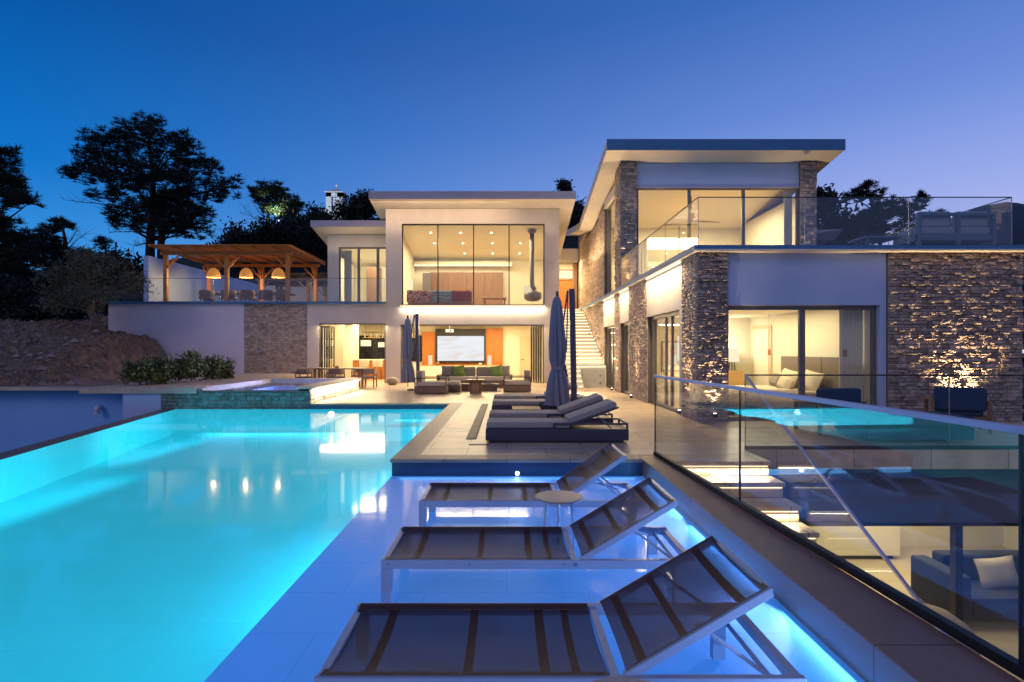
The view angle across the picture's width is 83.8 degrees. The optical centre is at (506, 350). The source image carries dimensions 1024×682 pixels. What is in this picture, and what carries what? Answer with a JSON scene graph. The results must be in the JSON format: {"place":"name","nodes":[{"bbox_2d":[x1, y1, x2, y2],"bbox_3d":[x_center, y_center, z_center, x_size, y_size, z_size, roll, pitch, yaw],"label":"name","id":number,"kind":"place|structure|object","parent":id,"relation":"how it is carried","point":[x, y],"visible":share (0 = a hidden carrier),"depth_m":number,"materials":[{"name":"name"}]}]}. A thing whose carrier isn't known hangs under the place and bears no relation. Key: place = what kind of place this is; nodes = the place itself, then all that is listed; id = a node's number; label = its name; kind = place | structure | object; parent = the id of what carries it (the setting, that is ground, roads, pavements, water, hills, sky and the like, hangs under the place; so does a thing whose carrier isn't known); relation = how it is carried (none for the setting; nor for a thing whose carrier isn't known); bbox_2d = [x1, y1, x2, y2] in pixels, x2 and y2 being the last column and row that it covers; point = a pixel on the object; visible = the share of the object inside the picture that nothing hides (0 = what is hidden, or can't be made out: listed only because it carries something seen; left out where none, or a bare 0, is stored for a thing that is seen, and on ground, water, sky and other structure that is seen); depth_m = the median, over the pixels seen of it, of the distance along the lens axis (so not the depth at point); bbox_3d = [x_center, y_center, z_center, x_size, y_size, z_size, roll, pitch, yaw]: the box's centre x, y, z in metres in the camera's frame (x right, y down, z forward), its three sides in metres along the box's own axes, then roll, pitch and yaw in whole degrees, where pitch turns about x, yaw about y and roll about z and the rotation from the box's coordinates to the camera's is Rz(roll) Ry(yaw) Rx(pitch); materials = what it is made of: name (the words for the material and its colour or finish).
{"place":"outdoors","nodes":[
{"label":"outdoors","id":0,"kind":"place"},
{"bbox_2d":[0,391,122,452],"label":"retaining wall","id":1,"kind":"structure","parent":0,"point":[27,418],"depth_m":16.93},
{"bbox_2d":[0,314,199,386],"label":"ground","id":2,"kind":"structure","parent":0,"point":[109,367],"depth_m":22.52,"materials":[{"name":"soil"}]},
{"bbox_2d":[0,143,46,275],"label":"pine tree","id":3,"kind":"object","parent":2,"relation":"on","point":[15,246],"visible":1,"depth_m":26.90,"materials":[{"name":"green plant"}]},
{"bbox_2d":[3,289,76,321],"bbox_3d":[-23.699,-1.902,28.953,3.188,2.444,2.488,0,0,-32],"label":"bush","id":4,"kind":"object","parent":2,"relation":"on","point":[35,314],"visible":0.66,"depth_m":28.63,"materials":[{"name":"green plant"}]},
{"bbox_2d":[2,215,114,301],"bbox_3d":[-26.950,-4.980,34.050,6.651,6.416,4.945,0,0,0],"label":"pine tree","id":5,"kind":"object","parent":2,"relation":"on","point":[53,247],"visible":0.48,"depth_m":33.76,"materials":[{"name":"green plant"}]},
{"bbox_2d":[0,319,137,386],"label":"loose stones","id":6,"kind":"object","parent":2,"relation":"on","point":[77,380],"visible":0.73,"depth_m":21.37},
{"bbox_2d":[25,245,158,332],"bbox_3d":[-17.779,-2.611,24.568,5.126,3.907,3.265,0,0,0],"label":"olive tree","id":7,"kind":"object","parent":2,"relation":"on","point":[92,302],"visible":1,"depth_m":24.37,"materials":[{"name":"green plant"}]},
{"bbox_2d":[108,304,244,374],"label":"retaining wall","id":8,"kind":"structure","parent":2,"relation":"on","point":[208,329],"depth_m":26.70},
{"bbox_2d":[244,304,306,372],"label":"stone wall panel","id":9,"kind":"structure","parent":2,"relation":"on","point":[283,337],"depth_m":26.75,"materials":[{"name":"grey stone"}]},
{"bbox_2d":[0,373,340,393],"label":"raised deck","id":10,"kind":"structure","parent":0,"point":[239,379],"depth_m":17.55,"materials":[{"name":"stone"}]},
{"bbox_2d":[113,356,161,385],"bbox_3d":[-11.443,0.662,17.680,1.277,0.979,1.156,0,0,0],"label":"leafy shrub","id":11,"kind":"object","parent":10,"relation":"on","point":[138,371],"visible":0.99,"depth_m":17.66,"materials":[{"name":"green plant"}]},
{"bbox_2d":[123,394,161,419],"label":"retaining wall","id":12,"kind":"structure","parent":10,"relation":"attached to","point":[134,405],"depth_m":16.50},
{"bbox_2d":[133,352,178,383],"bbox_3d":[-11.288,0.668,18.311,1.341,1.279,1.152,0,0,15],"label":"leafy shrub","id":13,"kind":"object","parent":10,"relation":"on","point":[165,375],"visible":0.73,"depth_m":18.30,"materials":[{"name":"green plant"}]},
{"bbox_2d":[161,353,199,382],"bbox_3d":[-11.050,0.625,19.211,1.439,1.057,0.941,0,0,0],"label":"leafy shrub","id":14,"kind":"object","parent":10,"relation":"on","point":[184,366],"visible":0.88,"depth_m":19.10,"materials":[{"name":"green plant"}]},
{"bbox_2d":[182,350,210,380],"bbox_3d":[-10.893,0.534,19.875,1.080,1.233,0.925,0,0,-28],"label":"leafy shrub","id":15,"kind":"object","parent":10,"relation":"on","point":[200,368],"visible":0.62,"depth_m":19.89,"materials":[{"name":"green plant"}]},
{"bbox_2d":[202,354,227,379],"bbox_3d":[-10.843,0.642,21.030,1.026,1.174,0.858,0,0,0],"label":"leafy shrub","id":16,"kind":"object","parent":10,"relation":"on","point":[215,365],"visible":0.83,"depth_m":20.90,"materials":[{"name":"green plant"}]},
{"bbox_2d":[160,378,361,408],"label":"spa pool","id":17,"kind":"structure","parent":10,"relation":"on","point":[285,395],"depth_m":16.50,"materials":[{"name":"green stone"}]},
{"bbox_2d":[106,301,385,303],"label":"terrace slab","id":18,"kind":"structure","parent":0,"point":[247,302],"depth_m":26.50,"materials":[{"name":"grey concrete"}]},
{"bbox_2d":[144,256,257,300],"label":"terrace wall","id":19,"kind":"structure","parent":18,"relation":"on","point":[187,283],"depth_m":32.04,"materials":[{"name":"white paint"}]},
{"bbox_2d":[148,244,324,300],"bbox_3d":[-13.875,-3.679,30.217,6.890,2.838,5.394,0,0,0],"label":"pergola","id":20,"kind":"object","parent":18,"relation":"on","point":[226,257],"visible":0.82,"depth_m":28.44,"materials":[{"name":"brown wood"}]},
{"bbox_2d":[253,273,327,300],"bbox_3d":[-12.700,-3.544,38.117,7.040,2.568,4.794,0,0,0],"label":"pergola","id":21,"kind":"object","parent":18,"relation":"on","point":[304,277],"visible":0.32,"depth_m":36.50,"materials":[{"name":"brown wood"}]},
{"bbox_2d":[264,286,327,300],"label":"terrace wall","id":22,"kind":"structure","parent":18,"relation":"on","point":[299,293],"depth_m":42.00,"materials":[{"name":"white paint"}]},
{"bbox_2d":[135,409,442,420],"bbox_3d":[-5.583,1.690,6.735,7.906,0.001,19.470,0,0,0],"label":"wall","id":23,"kind":"structure","parent":0,"point":[182,413],"depth_m":15.70,"materials":[{"name":"blue tile"}]},
{"bbox_2d":[414,262,511,303],"bbox_3d":[-2.500,-3.605,32.945,5.600,2.890,0.690,0,0,0],"label":"wall cabinet","id":24,"kind":"object","parent":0,"point":[488,284],"depth_m":32.80,"materials":[{"name":"brown wood"}]},
{"bbox_2d":[448,272,466,290],"bbox_3d":[-2.825,-3.315,33.045,1.040,2.310,0.490,0,0,0],"label":"door","id":25,"kind":"structure","parent":24,"relation":"in","point":[456,280],"depth_m":32.80,"materials":[{"name":"brown wood"}]},
{"bbox_2d":[467,272,484,303],"bbox_3d":[-1.775,-3.315,33.045,1.040,2.310,0.490,0,0,0],"label":"door","id":26,"kind":"structure","parent":24,"relation":"in","point":[479,277],"depth_m":32.80,"materials":[{"name":"brown wood"}]},
{"bbox_2d":[485,272,502,303],"bbox_3d":[-0.725,-3.315,33.045,1.040,2.310,0.490,0,0,0],"label":"door","id":27,"kind":"structure","parent":24,"relation":"in","point":[493,280],"depth_m":32.80,"materials":[{"name":"brown wood"}]},
{"bbox_2d":[0,0,1023,352],"label":"sky","id":28,"kind":"structure","parent":0,"point":[310,96],"materials":[{"name":"blue"}]},
{"bbox_2d":[1,218,1023,334],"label":"hillside","id":29,"kind":"structure","parent":0,"point":[570,242],"depth_m":55.99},
{"bbox_2d":[93,241,144,291],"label":"evergreen tree","id":30,"kind":"object","parent":29,"relation":"on","point":[137,260],"visible":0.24,"depth_m":49.54,"materials":[{"name":"green plant"}]},
{"bbox_2d":[54,109,245,256],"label":"pine tree","id":31,"kind":"object","parent":29,"relation":"on","point":[141,179],"visible":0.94,"depth_m":45.21,"materials":[{"name":"green plant"}]},
{"bbox_2d":[142,185,192,258],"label":"pine tree","id":32,"kind":"object","parent":29,"relation":"on","point":[161,201],"visible":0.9,"depth_m":44.24,"materials":[{"name":"green plant"}]},
{"bbox_2d":[212,216,252,262],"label":"evergreen tree","id":33,"kind":"object","parent":29,"relation":"on","point":[234,230],"visible":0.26,"depth_m":57.62,"materials":[{"name":"green plant"}]},
{"bbox_2d":[238,212,301,246],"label":"evergreen tree","id":34,"kind":"object","parent":29,"relation":"on","point":[271,235],"visible":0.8,"depth_m":56.48,"materials":[{"name":"green plant"}]},
{"bbox_2d":[239,178,305,222],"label":"pine tree","id":35,"kind":"object","parent":29,"relation":"on","point":[271,194],"visible":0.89,"depth_m":63.62,"materials":[{"name":"green plant"}]},
{"bbox_2d":[273,204,329,241],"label":"evergreen tree","id":36,"kind":"object","parent":29,"relation":"on","point":[299,219],"visible":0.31,"depth_m":59.73,"materials":[{"name":"green plant"}]},
{"bbox_2d":[291,216,327,260],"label":"evergreen tree","id":37,"kind":"object","parent":29,"relation":"on","point":[314,242],"visible":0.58,"depth_m":55.32,"materials":[{"name":"green plant"}]},
{"bbox_2d":[351,188,378,219],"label":"evergreen tree","id":38,"kind":"object","parent":29,"relation":"on","point":[366,209],"visible":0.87,"depth_m":65.44,"materials":[{"name":"green plant"}]},
{"bbox_2d":[816,183,850,228],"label":"evergreen tree","id":39,"kind":"object","parent":29,"relation":"on","point":[826,207],"visible":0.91,"depth_m":41.48,"materials":[{"name":"green plant"}]},
{"bbox_2d":[816,204,862,244],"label":"evergreen tree","id":40,"kind":"object","parent":29,"relation":"on","point":[845,224],"visible":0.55,"depth_m":43.38,"materials":[{"name":"green plant"}]},
{"bbox_2d":[841,178,946,244],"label":"pine tree","id":41,"kind":"object","parent":29,"relation":"on","point":[895,208],"visible":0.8,"depth_m":41.69,"materials":[{"name":"green plant"}]},
{"bbox_2d":[316,377,1023,468],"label":"pool deck","id":42,"kind":"structure","parent":0,"point":[677,434],"depth_m":9.78,"materials":[{"name":"stone"}]},
{"bbox_2d":[0,410,441,681],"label":"pool basin","id":43,"kind":"object","parent":42,"relation":"in","point":[178,550],"visible":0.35,"depth_m":7.45,"materials":[{"name":"blue liquid"}]},
{"bbox_2d":[0,409,172,459],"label":"infinity edge","id":44,"kind":"object","parent":43,"relation":"attached to","point":[22,450],"visible":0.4,"depth_m":11.19,"materials":[{"name":"stone"}]},
{"bbox_2d":[310,405,447,408],"bbox_3d":[-3.655,2.025,16.520,4.050,0.850,0.160,0,0,0],"label":"pool end riser","id":45,"kind":"object","parent":43,"relation":"attached to","point":[378,406],"visible":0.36,"depth_m":16.44,"materials":[{"name":"blue tile"}]},
{"bbox_2d":[384,420,431,440],"bbox_3d":[-2.420,2.184,15.680,1.560,0.368,1.560,0,0,0],"label":"pool step","id":46,"kind":"object","parent":43,"relation":"on","point":[401,430],"visible":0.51,"depth_m":14.90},
{"bbox_2d":[392,463,641,475],"bbox_3d":[0.150,2.325,12.390,3.560,1.450,8.560,0,0,0],"label":"deck riser","id":47,"kind":"object","parent":43,"relation":"attached to","point":[493,469],"visible":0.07,"depth_m":8.11,"materials":[{"name":"blue tile"}]},
{"bbox_2d":[204,476,864,681],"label":"tanning ledge","id":48,"kind":"object","parent":43,"relation":"attached to","point":[295,632],"visible":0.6,"depth_m":4.24,"materials":[{"name":"tile"}]},
{"bbox_2d":[419,443,631,525],"bbox_3d":[0.248,1.403,5.946,2.210,0.757,0.779,0,0,0],"label":"lounger","id":49,"kind":"object","parent":48,"relation":"on","point":[579,478],"visible":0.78,"depth_m":5.93,"materials":[{"name":"grey"}]},
{"bbox_2d":[381,477,685,602],"bbox_3d":[0.225,1.417,4.375,2.210,0.728,0.779,0,0,0],"label":"lounger","id":50,"kind":"object","parent":48,"relation":"on","point":[635,509],"visible":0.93,"depth_m":4.29,"materials":[{"name":"grey"}]},
{"bbox_2d":[535,490,582,546],"bbox_3d":[0.467,1.543,5.100,0.430,0.476,0.430,0,0,0],"label":"side table","id":51,"kind":"object","parent":48,"relation":"on","point":[558,497],"visible":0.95,"depth_m":5.09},
{"bbox_2d":[314,536,806,681],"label":"lounger","id":52,"kind":"object","parent":48,"relation":"on","point":[712,587],"visible":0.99,"depth_m":2.88,"materials":[{"name":"grey fabric"}]},
{"bbox_2d":[335,325,343,375],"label":"partition wall","id":53,"kind":"structure","parent":42,"relation":"on","point":[339,345],"depth_m":29.40,"materials":[{"name":"paint"}]},
{"bbox_2d":[400,314,419,390],"bbox_3d":[-3.604,0.068,22.158,1.048,2.956,0.723,0,0,0],"label":"closed parasol","id":54,"kind":"object","parent":42,"relation":"on","point":[407,374],"visible":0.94,"depth_m":22.02,"materials":[{"name":"fabric"}]},
{"bbox_2d":[414,370,449,392],"bbox_3d":[-2.700,1.135,20.750,1.140,0.770,1.100,0,0,0],"label":"outdoor armchair","id":55,"kind":"object","parent":42,"relation":"on","point":[421,385],"visible":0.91,"depth_m":20.28,"materials":[{"name":"beige fabric"}]},
{"bbox_2d":[307,191,575,382],"bbox_3d":[-3.250,-2.800,30.085,12.740,8.700,8.830,0,0,0],"label":"villa","id":56,"kind":"object","parent":42,"relation":"on","point":[401,236],"visible":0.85,"depth_m":26.75,"materials":[{"name":"paint"}]},
{"bbox_2d":[344,250,351,300],"bbox_3d":[-8.200,-3.725,29.500,0.400,2.850,0.080,0,0,0],"label":"curtain","id":57,"kind":"object","parent":56,"relation":"hanging from","point":[347,275],"visible":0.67,"depth_m":29.53,"materials":[{"name":"fabric"}]},
{"bbox_2d":[345,325,358,377],"bbox_3d":[-8.575,0.060,31.630,0.750,2.980,0.060,0,0,0],"label":"curtain","id":58,"kind":"object","parent":56,"relation":"hanging from","point":[351,342],"visible":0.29,"depth_m":31.60,"materials":[{"name":"fabric"}]},
{"bbox_2d":[339,247,385,300],"bbox_3d":[-7.105,-3.745,29.100,2.870,2.990,0.080,0,0,0],"label":"window","id":59,"kind":"structure","parent":56,"relation":"in","point":[358,248],"depth_m":29.06,"materials":[{"name":"grey metal"}]},
{"bbox_2d":[367,267,381,300],"bbox_3d":[-7.650,-3.510,32.950,0.700,2.480,0.700,0,0,0],"label":"wardrobe","id":60,"kind":"object","parent":56,"relation":"on","point":[371,283],"visible":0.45,"depth_m":32.60,"materials":[{"name":"brown wood"}]},
{"bbox_2d":[359,335,421,360],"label":"kitchen wall","id":61,"kind":"structure","parent":56,"relation":"attached to","point":[373,351],"depth_m":33.20,"materials":[{"name":"grey tile"}]},
{"bbox_2d":[422,329,502,376],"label":"feature wall","id":62,"kind":"structure","parent":56,"relation":"attached to","point":[494,343],"depth_m":33.12,"materials":[{"name":"orange wood"}]},
{"bbox_2d":[435,329,485,361],"bbox_3d":[-2.670,-0.260,33.008,2.900,1.940,0.085,0,0,0],"label":"projection screen","id":63,"kind":"object","parent":62,"relation":"attached to","point":[462,345],"visible":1,"depth_m":32.97,"materials":[{"name":"white fabric"}]},
{"bbox_2d":[402,224,544,304],"bbox_3d":[-1.570,-4.005,26.840,6.700,3.830,0.080,0,0,0],"label":"window","id":64,"kind":"structure","parent":56,"relation":"in","point":[437,225],"depth_m":26.80,"materials":[{"name":"brown metal"}]},
{"bbox_2d":[519,335,532,376],"bbox_3d":[1.135,0.350,33.240,0.870,2.400,0.110,0,0,0],"label":"interior door","id":65,"kind":"structure","parent":56,"relation":"attached to","point":[524,352],"depth_m":33.24,"materials":[{"name":"beige paint"}]},
{"bbox_2d":[524,230,541,301],"bbox_3d":[1.310,-4.215,28.600,0.900,3.570,0.895,0,0,0],"label":"hanging fireplace","id":66,"kind":"object","parent":56,"relation":"hanging from","point":[532,295],"visible":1,"depth_m":28.49,"materials":[{"name":"grey metal"}]},
{"bbox_2d":[559,249,577,308],"bbox_3d":[3.295,-3.960,33.600,1.650,3.780,4.800,0,0,0],"label":"entrance porch","id":67,"kind":"object","parent":56,"relation":"attached to","point":[568,260],"visible":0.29,"depth_m":33.36,"materials":[{"name":"paint"}]},
{"bbox_2d":[436,367,511,386],"bbox_3d":[-1.330,1.115,24.050,3.140,0.810,1.100,0,0,0],"label":"outdoor sofa","id":68,"kind":"object","parent":42,"relation":"on","point":[479,372],"visible":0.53,"depth_m":23.62,"materials":[{"name":"beige fabric"}]},
{"bbox_2d":[311,403,642,462],"bbox_3d":[-1.538,1.571,12.599,4.097,0.048,11.156,0,0,-26],"label":"pool coping","id":69,"kind":"object","parent":42,"relation":"on","point":[412,450],"visible":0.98,"depth_m":8.29,"materials":[{"name":"beige stone"}]},
{"bbox_2d":[503,370,530,390],"bbox_3d":[0.390,1.135,21.500,1.020,0.770,1.000,0,0,0],"label":"outdoor armchair","id":70,"kind":"object","parent":42,"relation":"on","point":[518,385],"visible":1,"depth_m":21.08,"materials":[{"name":"beige fabric"}]},
{"bbox_2d":[492,395,585,409],"bbox_3d":[0.840,1.326,13.775,2.380,0.448,0.750,0,0,0],"label":"cushioned lounger","id":71,"kind":"object","parent":42,"relation":"on","point":[502,404],"visible":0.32,"depth_m":13.45,"materials":[{"name":"fabric"}]},
{"bbox_2d":[489,393,612,422],"bbox_3d":[0.840,1.209,11.235,2.380,0.683,0.750,0,0,0],"label":"cushioned lounger","id":72,"kind":"object","parent":42,"relation":"on","point":[572,406],"visible":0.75,"depth_m":10.92,"materials":[{"name":"fabric"}]},
{"bbox_2d":[486,399,628,442],"bbox_3d":[0.840,1.209,9.855,2.380,0.683,0.750,0,0,0],"label":"cushioned lounger","id":73,"kind":"object","parent":42,"relation":"on","point":[569,428],"visible":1,"depth_m":9.53,"materials":[{"name":"fabric"}]},
{"bbox_2d":[544,289,576,409],"bbox_3d":[1.386,0.068,13.058,1.068,2.956,0.723,0,0,0],"label":"closed parasol","id":74,"kind":"object","parent":42,"relation":"on","point":[557,394],"visible":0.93,"depth_m":12.93,"materials":[{"name":"fabric"}]},
{"bbox_2d":[563,309,605,388],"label":"garden staircase","id":75,"kind":"structure","parent":42,"relation":"on","point":[591,369],"depth_m":24.45,"materials":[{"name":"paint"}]},
{"bbox_2d":[566,139,1023,421],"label":"stone villa","id":76,"kind":"object","parent":42,"relation":"on","point":[724,286],"visible":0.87,"depth_m":13.38,"materials":[{"name":"grey stone"}]},
{"bbox_2d":[607,326,614,388],"bbox_3d":[4.280,0.292,22.900,0.080,2.515,2.390,0,0,0],"label":"window","id":77,"kind":"structure","parent":76,"relation":"in","point":[611,327],"depth_m":22.87,"materials":[{"name":"grey metal"}]},
{"bbox_2d":[651,311,678,411],"bbox_3d":[4.280,0.292,15.133,0.080,2.515,3.165,0,0,0],"label":"window","id":78,"kind":"structure","parent":76,"relation":"in","point":[671,407],"depth_m":15.25,"materials":[{"name":"grey metal"}]},
{"bbox_2d":[637,188,798,276],"bbox_3d":[7.685,-4.105,20.860,5.930,3.670,0.080,0,0,0],"label":"window","id":79,"kind":"structure","parent":76,"relation":"in","point":[688,189],"depth_m":20.82,"materials":[{"name":"grey metal"}]},
{"bbox_2d":[752,325,771,385],"bbox_3d":[8.062,0.395,18.050,0.065,2.290,1.300,0,0,0],"label":"interior door","id":80,"kind":"structure","parent":76,"relation":"in","point":[761,346],"depth_m":17.98,"materials":[{"name":"beige paint"}]},
{"bbox_2d":[729,356,838,410],"bbox_3d":[6.585,0.860,14.670,2.670,1.380,3.140,0,0,0],"label":"double bed","id":81,"kind":"object","parent":76,"relation":"on","point":[822,365],"visible":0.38,"depth_m":13.66,"materials":[{"name":"fabric"}]},
{"bbox_2d":[784,193,791,244],"bbox_3d":[10.450,-4.075,21.200,0.300,3.550,0.080,0,0,0],"label":"curtain","id":82,"kind":"object","parent":76,"relation":"hanging from","point":[787,221],"visible":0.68,"depth_m":21.20,"materials":[{"name":"fabric"}]},
{"bbox_2d":[727,306,875,419],"bbox_3d":[6.465,0.290,12.600,3.330,2.520,0.080,0,0,0],"label":"window","id":83,"kind":"structure","parent":76,"relation":"in","point":[801,309],"depth_m":12.56,"materials":[{"name":"grey metal"}]},
{"bbox_2d":[621,197,1011,274],"bbox_3d":[7.475,-2.780,16.372,6.752,1.020,8.267,0,0,0],"label":"glass balustrade","id":84,"kind":"object","parent":76,"relation":"on","point":[908,228],"visible":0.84,"depth_m":12.24,"materials":[{"name":"glass"}]},
{"bbox_2d":[839,310,862,400],"bbox_3d":[7.815,0.240,12.950,0.530,2.580,0.080,0,0,0],"label":"curtain","id":85,"kind":"object","parent":76,"relation":"hanging from","point":[851,331],"visible":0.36,"depth_m":12.95,"materials":[{"name":"fabric"}]},
{"bbox_2d":[897,211,995,244],"bbox_3d":[9.855,-2.660,12.890,1.710,0.820,0.820,0,0,0],"label":"balcony sofa","id":86,"kind":"object","parent":76,"relation":"on","point":[966,228],"visible":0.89,"depth_m":12.55,"materials":[{"name":"grey fabric"}]},
{"bbox_2d":[793,388,866,434],"bbox_3d":[6.150,1.130,10.900,0.920,0.840,0.840,0,0,-6],"label":"blue armchair","id":87,"kind":"object","parent":42,"relation":"on","point":[820,413],"visible":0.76,"depth_m":10.54,"materials":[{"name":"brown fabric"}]},
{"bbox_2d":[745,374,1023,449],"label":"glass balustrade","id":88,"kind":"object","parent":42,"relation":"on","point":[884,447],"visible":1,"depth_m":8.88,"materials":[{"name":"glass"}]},
{"bbox_2d":[836,411,974,439],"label":"pool","id":89,"kind":"structure","parent":42,"relation":"on","point":[870,425],"depth_m":9.50,"materials":[{"name":"blue liquid"}]},
{"bbox_2d":[924,387,992,433],"bbox_3d":[8.750,1.130,11.100,0.920,0.840,0.840,0,0,29],"label":"blue armchair","id":90,"kind":"object","parent":42,"relation":"on","point":[968,401],"visible":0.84,"depth_m":10.77,"materials":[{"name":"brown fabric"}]},
{"bbox_2d":[664,450,836,566],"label":"staircase","id":91,"kind":"structure","parent":0,"point":[782,509],"depth_m":7.60,"materials":[{"name":"stone"}]},
{"bbox_2d":[744,374,947,635],"bbox_3d":[3.718,2.593,5.150,0.028,4.433,7.513,0,0,0],"label":"handrail","id":92,"kind":"object","parent":91,"relation":"attached to","point":[871,540],"visible":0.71,"depth_m":6.24,"materials":[{"name":"metal"}]},
{"bbox_2d":[563,352,1023,420],"bbox_3d":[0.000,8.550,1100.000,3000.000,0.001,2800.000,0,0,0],"label":"ground","id":93,"kind":"structure","parent":0,"point":[565,369],"depth_m":171.60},
{"bbox_2d":[611,202,1023,350],"bbox_3d":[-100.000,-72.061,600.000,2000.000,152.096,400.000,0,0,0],"label":"distant hills","id":94,"kind":"structure","parent":0,"point":[1003,222],"depth_m":466.35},
{"bbox_2d":[847,236,901,244],"bbox_3d":[8.400,-2.400,13.050,0.800,0.300,0.700,0,0,0],"label":"coffee table","id":95,"kind":"object","parent":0,"point":[869,240],"visible":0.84,"depth_m":12.90,"materials":[{"name":"paint"}]},
{"bbox_2d":[845,546,1023,681],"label":"floor","id":96,"kind":"structure","parent":0,"point":[1002,635],"depth_m":11.71,"materials":[{"name":"tile"}]},
{"bbox_2d":[808,526,899,558],"bbox_3d":[6.950,4.305,13.200,3.940,0.890,0.640,0,0,0],"label":"sideboard","id":97,"kind":"object","parent":96,"relation":"on","point":[848,542],"visible":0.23,"depth_m":12.90,"materials":[{"name":"paint"}]},
{"bbox_2d":[699,475,1017,549],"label":"room wall","id":98,"kind":"structure","parent":96,"relation":"on","point":[1005,536],"depth_m":13.80,"materials":[{"name":"paint"}]},
{"bbox_2d":[728,469,1017,522],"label":"room lintel","id":99,"kind":"structure","parent":98,"relation":"attached to","point":[929,495],"depth_m":9.25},
{"bbox_2d":[803,523,1017,621],"bbox_3d":[7.860,3.775,9.390,8.280,1.950,0.220,0,0,0],"label":"sliding window","id":100,"kind":"structure","parent":98,"relation":"attached to","point":[956,569],"depth_m":9.30,"materials":[{"name":"brown metal"}]},
{"bbox_2d":[911,550,1017,619],"bbox_3d":[9.550,4.225,10.350,3.700,0.850,1.100,0,0,0],"label":"navy sofa","id":101,"kind":"object","parent":96,"relation":"on","point":[930,581],"visible":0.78,"depth_m":10.20,"materials":[{"name":"fabric"}]},
{"bbox_2d":[973,555,1017,587],"bbox_3d":[8.900,4.030,10.350,0.716,0.554,0.314,0,0,0],"label":"cushion","id":102,"kind":"object","parent":101,"relation":"on","point":[997,572],"visible":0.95,"depth_m":10.27,"materials":[{"name":"beige fabric"}]},
{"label":"stair side wall","id":103,"kind":"structure","parent":96,"relation":"on","visible":0},
{"bbox_2d":[638,455,1021,681],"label":"ledge coping","id":104,"kind":"object","parent":103,"relation":"on","point":[865,633],"visible":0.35,"depth_m":3.56,"materials":[{"name":"stone"}]},
{"bbox_2d":[653,375,1023,679],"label":"glass balustrade","id":105,"kind":"object","parent":104,"relation":"on","point":[999,657],"visible":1,"depth_m":3.40,"materials":[{"name":"glass"}]},
{"bbox_2d":[897,603,979,654],"bbox_3d":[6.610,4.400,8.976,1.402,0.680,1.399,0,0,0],"label":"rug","id":106,"kind":"object","parent":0,"point":[947,615],"visible":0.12,"depth_m":8.81,"materials":[{"name":"beige fabric"}]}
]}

